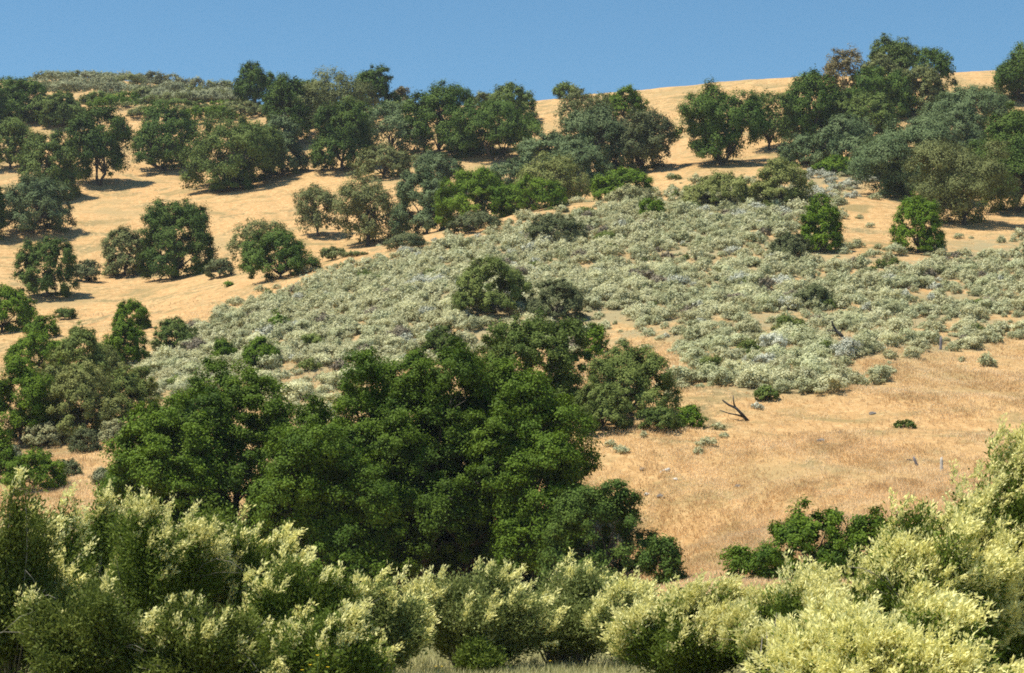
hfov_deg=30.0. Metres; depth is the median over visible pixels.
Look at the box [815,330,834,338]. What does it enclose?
sage bush
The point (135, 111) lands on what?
oak tree
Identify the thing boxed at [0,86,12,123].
oak tree
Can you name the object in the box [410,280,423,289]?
sage bush
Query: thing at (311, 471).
oak tree
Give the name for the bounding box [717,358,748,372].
sage bush
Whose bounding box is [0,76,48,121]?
oak tree
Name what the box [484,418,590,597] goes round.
oak tree
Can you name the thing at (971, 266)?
sage bush
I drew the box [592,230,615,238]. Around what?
sage bush
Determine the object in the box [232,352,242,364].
sage bush
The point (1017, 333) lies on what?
sage bush
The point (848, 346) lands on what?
sage bush
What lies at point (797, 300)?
sage bush
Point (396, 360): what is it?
sage bush
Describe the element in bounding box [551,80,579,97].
oak tree
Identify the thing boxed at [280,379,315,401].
sage bush
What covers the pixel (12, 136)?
oak tree
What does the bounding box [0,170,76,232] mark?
oak tree
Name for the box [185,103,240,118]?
oak tree
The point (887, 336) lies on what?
sage bush
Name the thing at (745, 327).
sage bush
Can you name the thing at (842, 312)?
sage bush
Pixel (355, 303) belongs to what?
sage bush
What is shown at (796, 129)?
oak tree
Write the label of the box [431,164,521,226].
evergreen bush
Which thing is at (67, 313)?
evergreen bush
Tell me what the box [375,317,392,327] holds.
sage bush
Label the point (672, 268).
sage bush
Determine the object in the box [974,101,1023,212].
oak tree
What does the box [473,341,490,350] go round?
sage bush
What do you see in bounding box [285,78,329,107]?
oak tree
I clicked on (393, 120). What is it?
oak tree
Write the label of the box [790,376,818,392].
sage bush
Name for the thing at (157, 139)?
oak tree
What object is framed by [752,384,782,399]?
evergreen bush
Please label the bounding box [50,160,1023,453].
sage scrub
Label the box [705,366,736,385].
sage bush
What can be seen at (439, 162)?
oak tree
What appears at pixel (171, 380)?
sage bush
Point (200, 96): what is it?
scrub bush
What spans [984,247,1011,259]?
sage bush
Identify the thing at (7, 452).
evergreen bush
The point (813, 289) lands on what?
evergreen bush
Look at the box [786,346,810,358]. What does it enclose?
sage bush
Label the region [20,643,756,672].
meadow grass
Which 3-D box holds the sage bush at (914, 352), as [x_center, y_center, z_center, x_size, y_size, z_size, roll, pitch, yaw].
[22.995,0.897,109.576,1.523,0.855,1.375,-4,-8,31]
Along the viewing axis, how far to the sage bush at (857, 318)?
123.81 m
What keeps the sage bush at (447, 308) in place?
on the ground at (112, 202)
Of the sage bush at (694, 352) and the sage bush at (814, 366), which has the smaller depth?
the sage bush at (814, 366)
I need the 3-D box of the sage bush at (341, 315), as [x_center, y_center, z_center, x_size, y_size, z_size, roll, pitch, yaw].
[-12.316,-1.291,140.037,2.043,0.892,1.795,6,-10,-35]
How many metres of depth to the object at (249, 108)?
316.61 m
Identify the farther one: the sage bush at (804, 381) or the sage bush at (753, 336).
the sage bush at (753, 336)
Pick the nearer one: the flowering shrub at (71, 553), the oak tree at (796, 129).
the flowering shrub at (71, 553)
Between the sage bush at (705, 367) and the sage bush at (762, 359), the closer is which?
the sage bush at (705, 367)
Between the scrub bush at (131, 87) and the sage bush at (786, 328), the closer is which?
the sage bush at (786, 328)
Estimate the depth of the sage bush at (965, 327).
119.50 m
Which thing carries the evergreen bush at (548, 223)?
on the ground at (112, 202)
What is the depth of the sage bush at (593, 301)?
135.63 m
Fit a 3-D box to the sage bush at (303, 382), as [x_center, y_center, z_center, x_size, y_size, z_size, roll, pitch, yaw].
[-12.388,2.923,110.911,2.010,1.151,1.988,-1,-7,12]
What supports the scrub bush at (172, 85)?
on the ground at (112, 202)
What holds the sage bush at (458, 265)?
on the ground at (112, 202)
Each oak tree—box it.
[0,75,25,113]
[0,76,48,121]
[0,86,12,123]
[0,114,37,169]
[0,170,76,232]
[0,186,7,239]
[0,282,39,332]
[9,235,83,296]
[16,128,84,199]
[22,93,67,122]
[35,90,85,126]
[45,101,100,123]
[62,96,136,185]
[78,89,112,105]
[85,94,137,106]
[86,388,245,563]
[100,223,145,275]
[103,90,140,103]
[109,101,146,108]
[125,104,160,116]
[128,99,202,170]
[133,95,171,103]
[135,195,220,280]
[144,356,324,553]
[147,90,199,103]
[155,98,208,108]
[169,105,289,189]
[175,104,211,109]
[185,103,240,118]
[209,99,232,104]
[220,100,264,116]
[224,216,293,264]
[231,60,276,104]
[236,418,414,607]
[256,113,311,175]
[260,71,313,140]
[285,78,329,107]
[285,343,469,571]
[291,182,342,236]
[293,62,384,129]
[306,94,378,170]
[329,171,410,245]
[351,334,541,592]
[354,64,400,113]
[364,97,430,154]
[385,100,419,111]
[386,162,464,236]
[392,86,410,106]
[398,78,477,154]
[405,154,421,164]
[411,149,464,187]
[438,354,605,574]
[439,96,543,159]
[467,307,596,406]
[472,89,490,105]
[474,156,539,194]
[483,79,539,122]
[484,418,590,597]
[507,128,581,174]
[513,150,592,209]
[528,478,660,590]
[543,135,614,191]
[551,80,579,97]
[553,85,617,134]
[555,98,636,176]
[604,84,650,120]
[605,105,678,171]
[669,77,776,164]
[745,85,798,150]
[775,132,833,165]
[779,63,846,136]
[783,110,811,133]
[806,111,879,165]
[822,43,864,92]
[825,90,901,132]
[827,89,863,118]
[839,105,970,198]
[843,133,913,177]
[844,64,919,118]
[859,52,907,99]
[866,32,921,76]
[895,63,949,113]
[901,136,1023,224]
[909,46,958,96]
[912,82,1023,143]
[913,102,985,149]
[959,138,1022,188]
[962,82,1011,98]
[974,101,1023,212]
[990,37,1023,101]
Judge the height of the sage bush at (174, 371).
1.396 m
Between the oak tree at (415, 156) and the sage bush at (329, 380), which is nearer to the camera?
the sage bush at (329, 380)
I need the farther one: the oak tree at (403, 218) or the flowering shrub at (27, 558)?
the oak tree at (403, 218)
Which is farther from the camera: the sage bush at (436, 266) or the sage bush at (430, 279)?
the sage bush at (436, 266)
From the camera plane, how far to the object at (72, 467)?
93.66 m
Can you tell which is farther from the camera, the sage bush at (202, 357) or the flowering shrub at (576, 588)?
the sage bush at (202, 357)
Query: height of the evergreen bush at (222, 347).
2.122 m
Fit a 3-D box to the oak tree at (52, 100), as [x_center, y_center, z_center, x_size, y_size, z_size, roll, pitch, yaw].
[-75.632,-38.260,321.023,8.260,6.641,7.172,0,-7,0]
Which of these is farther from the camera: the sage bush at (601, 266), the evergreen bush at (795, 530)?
the sage bush at (601, 266)
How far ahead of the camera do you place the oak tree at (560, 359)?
92.32 m
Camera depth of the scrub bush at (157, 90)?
364.25 m
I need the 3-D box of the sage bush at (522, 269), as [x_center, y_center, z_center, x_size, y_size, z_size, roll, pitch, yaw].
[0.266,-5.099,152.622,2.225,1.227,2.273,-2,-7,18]
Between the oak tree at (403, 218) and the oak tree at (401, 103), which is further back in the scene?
the oak tree at (401, 103)
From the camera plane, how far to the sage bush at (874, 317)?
125.75 m
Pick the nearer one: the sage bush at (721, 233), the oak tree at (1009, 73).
the sage bush at (721, 233)
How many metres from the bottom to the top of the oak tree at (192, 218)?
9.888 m
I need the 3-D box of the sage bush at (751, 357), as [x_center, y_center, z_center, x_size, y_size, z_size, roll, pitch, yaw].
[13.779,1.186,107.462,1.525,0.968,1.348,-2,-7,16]
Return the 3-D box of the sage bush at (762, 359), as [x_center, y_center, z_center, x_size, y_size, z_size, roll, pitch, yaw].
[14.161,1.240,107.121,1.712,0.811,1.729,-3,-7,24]
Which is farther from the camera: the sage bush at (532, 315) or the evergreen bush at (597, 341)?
the sage bush at (532, 315)
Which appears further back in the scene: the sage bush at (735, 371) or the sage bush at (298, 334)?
the sage bush at (298, 334)
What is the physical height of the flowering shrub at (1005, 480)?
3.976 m
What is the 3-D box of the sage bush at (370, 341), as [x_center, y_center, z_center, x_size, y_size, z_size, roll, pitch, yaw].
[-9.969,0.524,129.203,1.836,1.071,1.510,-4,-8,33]
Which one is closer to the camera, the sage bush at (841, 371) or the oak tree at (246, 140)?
the sage bush at (841, 371)
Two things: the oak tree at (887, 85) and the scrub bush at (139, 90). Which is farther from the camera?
the scrub bush at (139, 90)
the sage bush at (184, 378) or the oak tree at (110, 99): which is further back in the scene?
the oak tree at (110, 99)
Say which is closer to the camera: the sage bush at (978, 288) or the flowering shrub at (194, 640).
the flowering shrub at (194, 640)
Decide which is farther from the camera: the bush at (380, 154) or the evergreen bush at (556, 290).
the bush at (380, 154)
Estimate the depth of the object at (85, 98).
350.79 m
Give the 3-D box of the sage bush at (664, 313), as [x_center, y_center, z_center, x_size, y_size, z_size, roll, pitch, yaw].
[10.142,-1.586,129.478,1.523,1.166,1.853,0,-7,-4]
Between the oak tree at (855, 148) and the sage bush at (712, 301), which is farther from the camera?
the oak tree at (855, 148)
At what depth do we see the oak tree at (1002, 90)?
265.99 m
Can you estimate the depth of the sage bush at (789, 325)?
120.57 m
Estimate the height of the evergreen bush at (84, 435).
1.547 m
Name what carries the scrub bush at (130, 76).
on the ground at (112, 202)
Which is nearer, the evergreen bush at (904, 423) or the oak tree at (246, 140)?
the evergreen bush at (904, 423)
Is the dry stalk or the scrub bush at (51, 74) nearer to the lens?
the dry stalk
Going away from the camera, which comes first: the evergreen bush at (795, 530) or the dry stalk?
the dry stalk
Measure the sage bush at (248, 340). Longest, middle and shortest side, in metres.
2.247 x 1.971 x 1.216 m
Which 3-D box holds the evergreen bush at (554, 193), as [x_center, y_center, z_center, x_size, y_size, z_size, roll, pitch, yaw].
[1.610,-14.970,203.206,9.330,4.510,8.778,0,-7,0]
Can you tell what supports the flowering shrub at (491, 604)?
on the ground at (112, 202)
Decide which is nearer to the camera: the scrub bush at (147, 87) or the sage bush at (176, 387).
the sage bush at (176, 387)
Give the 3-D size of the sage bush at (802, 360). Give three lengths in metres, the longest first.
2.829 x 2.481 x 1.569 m
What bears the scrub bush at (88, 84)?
on the ground at (112, 202)
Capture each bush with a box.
[0,354,58,443]
[0,427,16,477]
[0,444,27,468]
[0,446,71,489]
[1,330,69,368]
[20,313,61,335]
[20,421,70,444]
[27,360,78,422]
[29,77,51,83]
[30,70,64,79]
[31,81,51,94]
[37,80,69,91]
[38,70,72,81]
[42,359,128,436]
[44,320,114,383]
[46,77,67,88]
[49,80,88,92]
[51,306,77,318]
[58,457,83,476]
[65,428,103,451]
[66,69,101,78]
[67,76,88,86]
[67,79,88,90]
[72,259,102,280]
[74,80,97,90]
[78,69,108,79]
[86,341,126,372]
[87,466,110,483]
[88,76,98,89]
[90,74,121,89]
[93,365,163,426]
[97,80,125,95]
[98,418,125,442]
[99,71,112,76]
[101,316,151,365]
[110,70,129,80]
[110,297,151,328]
[114,72,146,85]
[117,82,136,89]
[124,71,151,82]
[125,83,142,92]
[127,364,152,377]
[131,360,160,372]
[132,85,151,93]
[132,86,150,95]
[137,91,158,103]
[140,83,156,90]
[143,70,165,83]
[147,315,198,350]
[150,87,168,93]
[151,344,176,360]
[154,72,187,85]
[154,79,186,93]
[154,378,168,389]
[156,356,180,365]
[158,366,183,378]
[158,367,192,377]
[163,373,182,384]
[166,381,186,395]
[166,381,190,387]
[173,349,191,360]
[174,375,190,383]
[178,338,191,348]
[180,336,206,350]
[181,88,215,101]
[181,360,202,373]
[182,75,206,87]
[184,349,211,360]
[185,82,198,91]
[188,90,214,100]
[195,89,228,101]
[198,354,206,362]
[199,341,214,352]
[201,257,235,277]
[203,79,235,88]
[207,81,224,91]
[207,85,233,91]
[207,168,256,190]
[207,308,229,323]
[207,336,239,359]
[208,370,239,379]
[211,302,232,310]
[222,280,233,286]
[223,310,246,322]
[224,91,248,100]
[229,306,241,312]
[231,327,251,337]
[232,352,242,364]
[237,226,324,280]
[241,334,283,366]
[242,330,263,342]
[245,332,273,343]
[253,369,283,380]
[254,308,273,314]
[258,315,275,322]
[268,312,290,326]
[275,344,292,352]
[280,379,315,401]
[282,378,314,393]
[283,329,308,339]
[288,401,305,411]
[292,387,315,399]
[293,318,313,329]
[299,342,333,354]
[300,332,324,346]
[301,357,325,366]
[305,311,331,323]
[310,321,332,330]
[312,325,333,335]
[312,352,334,364]
[314,311,336,322]
[314,384,335,392]
[318,244,348,259]
[318,370,343,388]
[319,392,340,402]
[324,399,339,420]
[327,326,345,339]
[332,313,355,322]
[336,322,364,334]
[339,299,369,311]
[344,250,368,255]
[347,313,357,319]
[352,337,378,347]
[357,285,377,292]
[357,343,379,350]
[359,334,383,345]
[361,295,372,305]
[362,305,385,319]
[367,294,382,305]
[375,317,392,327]
[382,231,426,249]
[382,335,406,347]
[385,324,411,338]
[386,315,410,329]
[388,358,405,367]
[391,299,420,311]
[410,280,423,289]
[413,254,433,265]
[417,333,425,343]
[418,281,436,287]
[420,324,457,353]
[427,274,451,282]
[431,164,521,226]
[431,264,455,272]
[436,311,465,326]
[439,297,452,309]
[440,308,467,318]
[441,303,461,310]
[446,209,503,233]
[449,254,536,312]
[454,261,471,268]
[455,330,478,345]
[461,314,488,329]
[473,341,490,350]
[489,172,568,214]
[503,318,522,326]
[512,266,528,273]
[518,311,547,318]
[523,313,551,323]
[525,212,588,239]
[525,277,587,318]
[553,277,574,286]
[556,270,578,278]
[568,337,580,347]
[571,380,636,430]
[575,338,688,414]
[582,294,604,307]
[583,270,610,278]
[583,321,610,355]
[588,165,655,201]
[589,261,609,268]
[590,237,608,244]
[591,281,625,293]
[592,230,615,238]
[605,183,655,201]
[610,288,639,303]
[616,263,642,272]
[621,300,654,318]
[622,273,655,287]
[626,245,649,257]
[633,260,655,272]
[634,314,653,324]
[634,405,686,429]
[635,530,691,584]
[638,196,666,215]
[646,260,659,270]
[648,263,664,271]
[650,305,672,319]
[657,262,682,279]
[658,261,677,275]
[663,364,697,383]
[674,292,692,301]
[675,403,708,427]
[677,310,702,321]
[677,341,703,350]
[678,261,700,271]
[678,345,708,362]
[680,169,751,205]
[685,297,706,305]
[693,234,713,241]
[693,319,717,330]
[694,361,736,380]
[694,370,709,380]
[695,338,706,343]
[697,299,720,308]
[697,338,713,349]
[698,294,719,300]
[698,354,724,365]
[700,282,725,295]
[700,288,724,298]
[705,333,733,345]
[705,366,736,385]
[708,338,735,351]
[709,211,732,221]
[710,326,741,335]
[711,228,731,239]
[711,262,735,274]
[714,540,799,578]
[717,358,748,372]
[718,299,747,318]
[720,256,749,268]
[726,332,751,344]
[727,292,745,302]
[729,369,742,378]
[730,269,754,283]
[733,316,766,334]
[733,367,770,386]
[734,283,758,294]
[734,373,769,386]
[735,230,752,238]
[735,338,762,351]
[740,281,755,286]
[742,363,779,377]
[745,156,815,203]
[745,351,764,363]
[748,332,760,339]
[752,352,776,363]
[752,361,773,367]
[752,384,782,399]
[753,290,779,308]
[755,333,766,345]
[757,330,790,347]
[759,342,788,356]
[761,494,854,575]
[768,287,793,295]
[768,314,811,330]
[769,227,811,256]
[770,325,791,334]
[770,366,805,388]
[772,379,792,392]
[773,277,796,291]
[775,330,792,345]
[778,321,802,329]
[780,297,805,309]
[783,251,795,258]
[785,348,829,371]
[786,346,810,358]
[788,331,815,344]
[790,277,805,289]
[790,323,818,335]
[790,365,820,383]
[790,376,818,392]
[791,281,835,303]
[797,338,817,347]
[798,190,847,251]
[798,331,822,341]
[800,360,835,374]
[801,341,832,353]
[803,371,850,392]
[805,335,831,346]
[810,154,851,175]
[811,278,833,286]
[811,350,835,358]
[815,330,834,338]
[816,256,847,271]
[816,333,838,341]
[818,356,842,366]
[819,338,835,350]
[827,365,868,383]
[828,313,841,318]
[829,334,862,356]
[830,317,854,329]
[835,505,889,576]
[837,309,851,314]
[840,311,870,326]
[841,308,869,315]
[851,332,882,352]
[854,374,870,385]
[858,328,880,338]
[861,273,882,285]
[865,313,886,322]
[868,363,893,379]
[875,284,905,300]
[877,328,905,346]
[879,339,898,346]
[882,242,908,254]
[882,315,906,328]
[883,189,947,252]
[887,298,911,307]
[887,301,908,313]
[892,418,916,427]
[895,334,908,343]
[896,326,926,342]
[897,273,928,287]
[899,345,924,358]
[902,337,932,349]
[903,301,934,313]
[909,259,935,275]
[946,339,962,346]
[951,319,975,327]
[956,335,984,348]
[957,303,988,317]
[958,324,977,333]
[960,262,979,269]
[968,284,986,291]
[973,298,1004,309]
[974,277,991,285]
[980,288,1004,296]
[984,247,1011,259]
[1003,257,1023,269]
[1005,329,1023,338]
[1007,295,1023,309]
[1011,319,1023,331]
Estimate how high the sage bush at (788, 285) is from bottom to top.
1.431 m
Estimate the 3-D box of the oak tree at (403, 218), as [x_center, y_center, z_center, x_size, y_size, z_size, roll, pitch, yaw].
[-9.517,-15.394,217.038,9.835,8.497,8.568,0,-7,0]
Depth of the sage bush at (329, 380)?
112.44 m
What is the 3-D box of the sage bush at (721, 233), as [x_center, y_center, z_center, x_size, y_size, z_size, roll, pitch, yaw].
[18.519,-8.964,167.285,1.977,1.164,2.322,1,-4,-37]
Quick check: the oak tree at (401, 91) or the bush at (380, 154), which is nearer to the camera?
the bush at (380, 154)
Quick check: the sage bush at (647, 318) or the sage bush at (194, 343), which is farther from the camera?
the sage bush at (194, 343)
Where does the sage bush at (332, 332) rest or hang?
on the ground at (112, 202)
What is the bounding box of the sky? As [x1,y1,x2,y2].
[0,0,1023,106]
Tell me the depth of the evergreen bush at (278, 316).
141.85 m
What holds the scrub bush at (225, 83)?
on the ground at (112, 202)
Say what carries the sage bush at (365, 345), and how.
on the ground at (112, 202)
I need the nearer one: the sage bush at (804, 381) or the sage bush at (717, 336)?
the sage bush at (804, 381)
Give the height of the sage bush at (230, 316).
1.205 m
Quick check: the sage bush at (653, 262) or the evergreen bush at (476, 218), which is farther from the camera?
the evergreen bush at (476, 218)
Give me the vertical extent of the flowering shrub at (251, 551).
2.888 m
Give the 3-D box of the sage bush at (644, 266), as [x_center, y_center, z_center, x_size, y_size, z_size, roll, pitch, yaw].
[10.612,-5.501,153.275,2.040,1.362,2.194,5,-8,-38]
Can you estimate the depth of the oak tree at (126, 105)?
332.85 m
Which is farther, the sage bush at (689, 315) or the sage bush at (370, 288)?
the sage bush at (370, 288)
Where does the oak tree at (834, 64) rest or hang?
on the ground at (112, 202)
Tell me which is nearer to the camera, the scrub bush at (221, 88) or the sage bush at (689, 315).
the sage bush at (689, 315)
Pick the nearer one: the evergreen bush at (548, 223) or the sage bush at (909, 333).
the sage bush at (909, 333)
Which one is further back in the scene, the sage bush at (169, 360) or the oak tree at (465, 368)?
the sage bush at (169, 360)
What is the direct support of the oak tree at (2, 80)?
on the ground at (112, 202)
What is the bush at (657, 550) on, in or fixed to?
on the ground at (112, 202)
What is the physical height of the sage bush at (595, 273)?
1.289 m
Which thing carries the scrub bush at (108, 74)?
on the ground at (112, 202)
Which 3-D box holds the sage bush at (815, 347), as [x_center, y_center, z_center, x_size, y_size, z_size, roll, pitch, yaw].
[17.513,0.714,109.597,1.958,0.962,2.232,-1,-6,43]
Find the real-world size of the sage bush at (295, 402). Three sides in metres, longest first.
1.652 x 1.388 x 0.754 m
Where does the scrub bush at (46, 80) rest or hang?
on the ground at (112, 202)
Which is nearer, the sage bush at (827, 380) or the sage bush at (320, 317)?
the sage bush at (827, 380)
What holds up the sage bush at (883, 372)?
on the ground at (112, 202)
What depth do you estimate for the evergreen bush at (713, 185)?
190.32 m
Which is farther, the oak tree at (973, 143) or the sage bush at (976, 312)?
the oak tree at (973, 143)
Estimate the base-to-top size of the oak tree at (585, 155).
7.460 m
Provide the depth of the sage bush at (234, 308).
152.21 m
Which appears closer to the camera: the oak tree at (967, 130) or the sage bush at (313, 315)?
the sage bush at (313, 315)
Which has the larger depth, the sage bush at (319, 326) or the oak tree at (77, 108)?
the oak tree at (77, 108)
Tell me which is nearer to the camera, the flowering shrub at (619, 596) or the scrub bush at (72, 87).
the flowering shrub at (619, 596)
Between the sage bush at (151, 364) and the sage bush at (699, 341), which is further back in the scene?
the sage bush at (151, 364)
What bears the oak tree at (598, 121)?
on the ground at (112, 202)
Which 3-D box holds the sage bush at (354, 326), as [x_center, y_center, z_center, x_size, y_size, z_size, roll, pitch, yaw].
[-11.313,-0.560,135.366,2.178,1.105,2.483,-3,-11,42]
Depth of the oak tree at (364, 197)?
219.84 m
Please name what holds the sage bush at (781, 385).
on the ground at (112, 202)
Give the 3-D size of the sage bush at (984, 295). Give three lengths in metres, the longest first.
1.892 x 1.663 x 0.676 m
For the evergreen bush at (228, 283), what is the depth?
181.04 m
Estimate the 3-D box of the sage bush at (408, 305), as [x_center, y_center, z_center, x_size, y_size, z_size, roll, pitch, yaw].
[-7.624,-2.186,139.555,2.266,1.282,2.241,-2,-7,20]
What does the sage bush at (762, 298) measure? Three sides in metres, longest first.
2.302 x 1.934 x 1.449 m
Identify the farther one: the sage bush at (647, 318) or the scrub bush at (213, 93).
the scrub bush at (213, 93)
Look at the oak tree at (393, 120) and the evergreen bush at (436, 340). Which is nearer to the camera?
the evergreen bush at (436, 340)
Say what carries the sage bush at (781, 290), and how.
on the ground at (112, 202)
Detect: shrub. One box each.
[0,466,79,672]
[0,565,165,672]
[24,480,99,672]
[71,479,123,586]
[95,484,243,628]
[102,588,291,672]
[206,501,317,662]
[231,538,390,668]
[263,596,405,672]
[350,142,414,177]
[352,560,440,672]
[394,555,576,670]
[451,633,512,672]
[509,547,635,667]
[580,565,677,670]
[591,567,764,672]
[712,551,854,672]
[739,584,1023,672]
[779,545,876,617]
[845,487,1023,671]
[919,484,1023,666]
[934,413,1023,659]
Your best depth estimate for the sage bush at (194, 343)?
138.08 m
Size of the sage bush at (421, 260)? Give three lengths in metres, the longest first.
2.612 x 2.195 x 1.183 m
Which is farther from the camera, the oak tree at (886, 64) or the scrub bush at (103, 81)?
the scrub bush at (103, 81)
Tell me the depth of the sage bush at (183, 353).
132.26 m
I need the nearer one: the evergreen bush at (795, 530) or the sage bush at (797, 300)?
the evergreen bush at (795, 530)
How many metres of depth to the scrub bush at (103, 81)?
375.17 m
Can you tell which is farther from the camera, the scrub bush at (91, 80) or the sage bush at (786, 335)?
the scrub bush at (91, 80)
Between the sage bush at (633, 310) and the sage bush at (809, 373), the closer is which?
the sage bush at (809, 373)
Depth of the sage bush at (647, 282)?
142.91 m
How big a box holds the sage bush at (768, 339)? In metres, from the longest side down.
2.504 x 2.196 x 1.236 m
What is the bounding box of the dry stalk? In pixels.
[759,613,776,670]
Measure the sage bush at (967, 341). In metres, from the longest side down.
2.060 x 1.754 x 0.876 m
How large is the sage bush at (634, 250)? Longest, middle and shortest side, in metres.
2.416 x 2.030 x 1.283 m
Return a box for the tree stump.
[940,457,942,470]
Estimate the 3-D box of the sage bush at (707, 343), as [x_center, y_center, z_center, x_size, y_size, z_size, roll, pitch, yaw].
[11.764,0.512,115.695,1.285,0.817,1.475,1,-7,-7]
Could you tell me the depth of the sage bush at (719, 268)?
149.16 m
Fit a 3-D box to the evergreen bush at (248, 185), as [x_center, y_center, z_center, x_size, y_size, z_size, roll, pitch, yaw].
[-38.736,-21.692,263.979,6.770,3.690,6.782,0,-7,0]
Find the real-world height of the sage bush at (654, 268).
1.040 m
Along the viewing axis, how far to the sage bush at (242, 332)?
139.29 m
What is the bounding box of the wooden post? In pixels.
[939,336,941,349]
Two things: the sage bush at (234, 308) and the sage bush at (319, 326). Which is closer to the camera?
the sage bush at (319, 326)
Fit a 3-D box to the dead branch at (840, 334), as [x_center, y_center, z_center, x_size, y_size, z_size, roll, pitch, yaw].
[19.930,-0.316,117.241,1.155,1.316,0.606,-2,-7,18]
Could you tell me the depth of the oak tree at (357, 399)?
76.63 m
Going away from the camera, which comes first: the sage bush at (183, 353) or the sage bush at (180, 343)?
the sage bush at (183, 353)
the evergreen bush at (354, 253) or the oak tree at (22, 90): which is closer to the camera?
the evergreen bush at (354, 253)
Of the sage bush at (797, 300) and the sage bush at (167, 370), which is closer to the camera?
the sage bush at (167, 370)
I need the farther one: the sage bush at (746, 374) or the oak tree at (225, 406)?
the sage bush at (746, 374)
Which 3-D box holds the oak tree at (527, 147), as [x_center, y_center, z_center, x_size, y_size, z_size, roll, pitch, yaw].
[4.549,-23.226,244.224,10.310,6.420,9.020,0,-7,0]
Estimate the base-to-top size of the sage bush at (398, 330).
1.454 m
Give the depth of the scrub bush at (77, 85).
379.19 m
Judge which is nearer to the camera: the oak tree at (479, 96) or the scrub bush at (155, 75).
the oak tree at (479, 96)
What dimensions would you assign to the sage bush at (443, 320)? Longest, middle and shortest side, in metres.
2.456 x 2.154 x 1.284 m
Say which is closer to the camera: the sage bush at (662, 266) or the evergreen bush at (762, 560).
the evergreen bush at (762, 560)
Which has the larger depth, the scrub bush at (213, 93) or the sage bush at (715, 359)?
the scrub bush at (213, 93)
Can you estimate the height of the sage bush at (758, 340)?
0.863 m
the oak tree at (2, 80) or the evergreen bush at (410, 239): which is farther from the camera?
the oak tree at (2, 80)
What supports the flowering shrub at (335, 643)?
on the ground at (112, 202)
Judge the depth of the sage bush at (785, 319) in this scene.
122.08 m
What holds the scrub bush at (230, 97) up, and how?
on the ground at (112, 202)
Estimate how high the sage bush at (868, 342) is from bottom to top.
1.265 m
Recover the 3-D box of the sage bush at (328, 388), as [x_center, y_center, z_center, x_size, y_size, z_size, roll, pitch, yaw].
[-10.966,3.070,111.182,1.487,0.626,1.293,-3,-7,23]
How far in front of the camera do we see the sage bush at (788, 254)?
155.41 m
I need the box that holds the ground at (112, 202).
[0,70,1023,672]
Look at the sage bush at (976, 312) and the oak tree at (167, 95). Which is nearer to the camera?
the sage bush at (976, 312)
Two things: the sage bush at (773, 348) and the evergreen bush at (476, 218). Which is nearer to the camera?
the sage bush at (773, 348)
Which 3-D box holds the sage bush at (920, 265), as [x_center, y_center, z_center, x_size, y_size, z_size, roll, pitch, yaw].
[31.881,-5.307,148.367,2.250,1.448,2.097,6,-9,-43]
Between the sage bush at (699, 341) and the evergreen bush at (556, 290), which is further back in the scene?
the evergreen bush at (556, 290)
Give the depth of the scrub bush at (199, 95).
341.20 m
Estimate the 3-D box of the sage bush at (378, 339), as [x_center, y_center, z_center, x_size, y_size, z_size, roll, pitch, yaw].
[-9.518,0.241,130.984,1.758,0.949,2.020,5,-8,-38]
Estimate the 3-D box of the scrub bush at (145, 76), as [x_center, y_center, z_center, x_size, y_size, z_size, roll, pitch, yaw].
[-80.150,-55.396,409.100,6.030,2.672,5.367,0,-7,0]
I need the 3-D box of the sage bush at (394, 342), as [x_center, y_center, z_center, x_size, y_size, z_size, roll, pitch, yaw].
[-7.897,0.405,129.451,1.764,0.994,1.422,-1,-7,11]
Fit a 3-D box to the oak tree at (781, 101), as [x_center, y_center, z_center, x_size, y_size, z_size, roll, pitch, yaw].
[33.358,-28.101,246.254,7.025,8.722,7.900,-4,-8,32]
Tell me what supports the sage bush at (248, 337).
on the ground at (112, 202)
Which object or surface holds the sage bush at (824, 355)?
on the ground at (112, 202)
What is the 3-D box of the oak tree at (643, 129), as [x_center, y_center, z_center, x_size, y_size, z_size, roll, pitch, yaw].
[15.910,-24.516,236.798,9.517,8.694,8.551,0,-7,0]
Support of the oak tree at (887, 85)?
on the ground at (112, 202)
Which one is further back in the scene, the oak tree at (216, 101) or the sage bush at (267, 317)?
the oak tree at (216, 101)
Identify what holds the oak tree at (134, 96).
on the ground at (112, 202)
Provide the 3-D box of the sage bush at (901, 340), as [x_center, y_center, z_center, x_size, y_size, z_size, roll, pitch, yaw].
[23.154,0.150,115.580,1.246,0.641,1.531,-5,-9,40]
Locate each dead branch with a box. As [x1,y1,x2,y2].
[720,396,748,420]
[828,321,844,338]
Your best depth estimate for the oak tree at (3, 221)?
237.16 m
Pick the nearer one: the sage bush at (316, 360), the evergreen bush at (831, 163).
the sage bush at (316, 360)
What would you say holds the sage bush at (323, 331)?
on the ground at (112, 202)
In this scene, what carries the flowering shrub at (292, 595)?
on the ground at (112, 202)
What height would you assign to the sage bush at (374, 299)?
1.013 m
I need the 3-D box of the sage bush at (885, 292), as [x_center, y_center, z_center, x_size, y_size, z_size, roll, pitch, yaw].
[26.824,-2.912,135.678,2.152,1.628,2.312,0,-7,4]

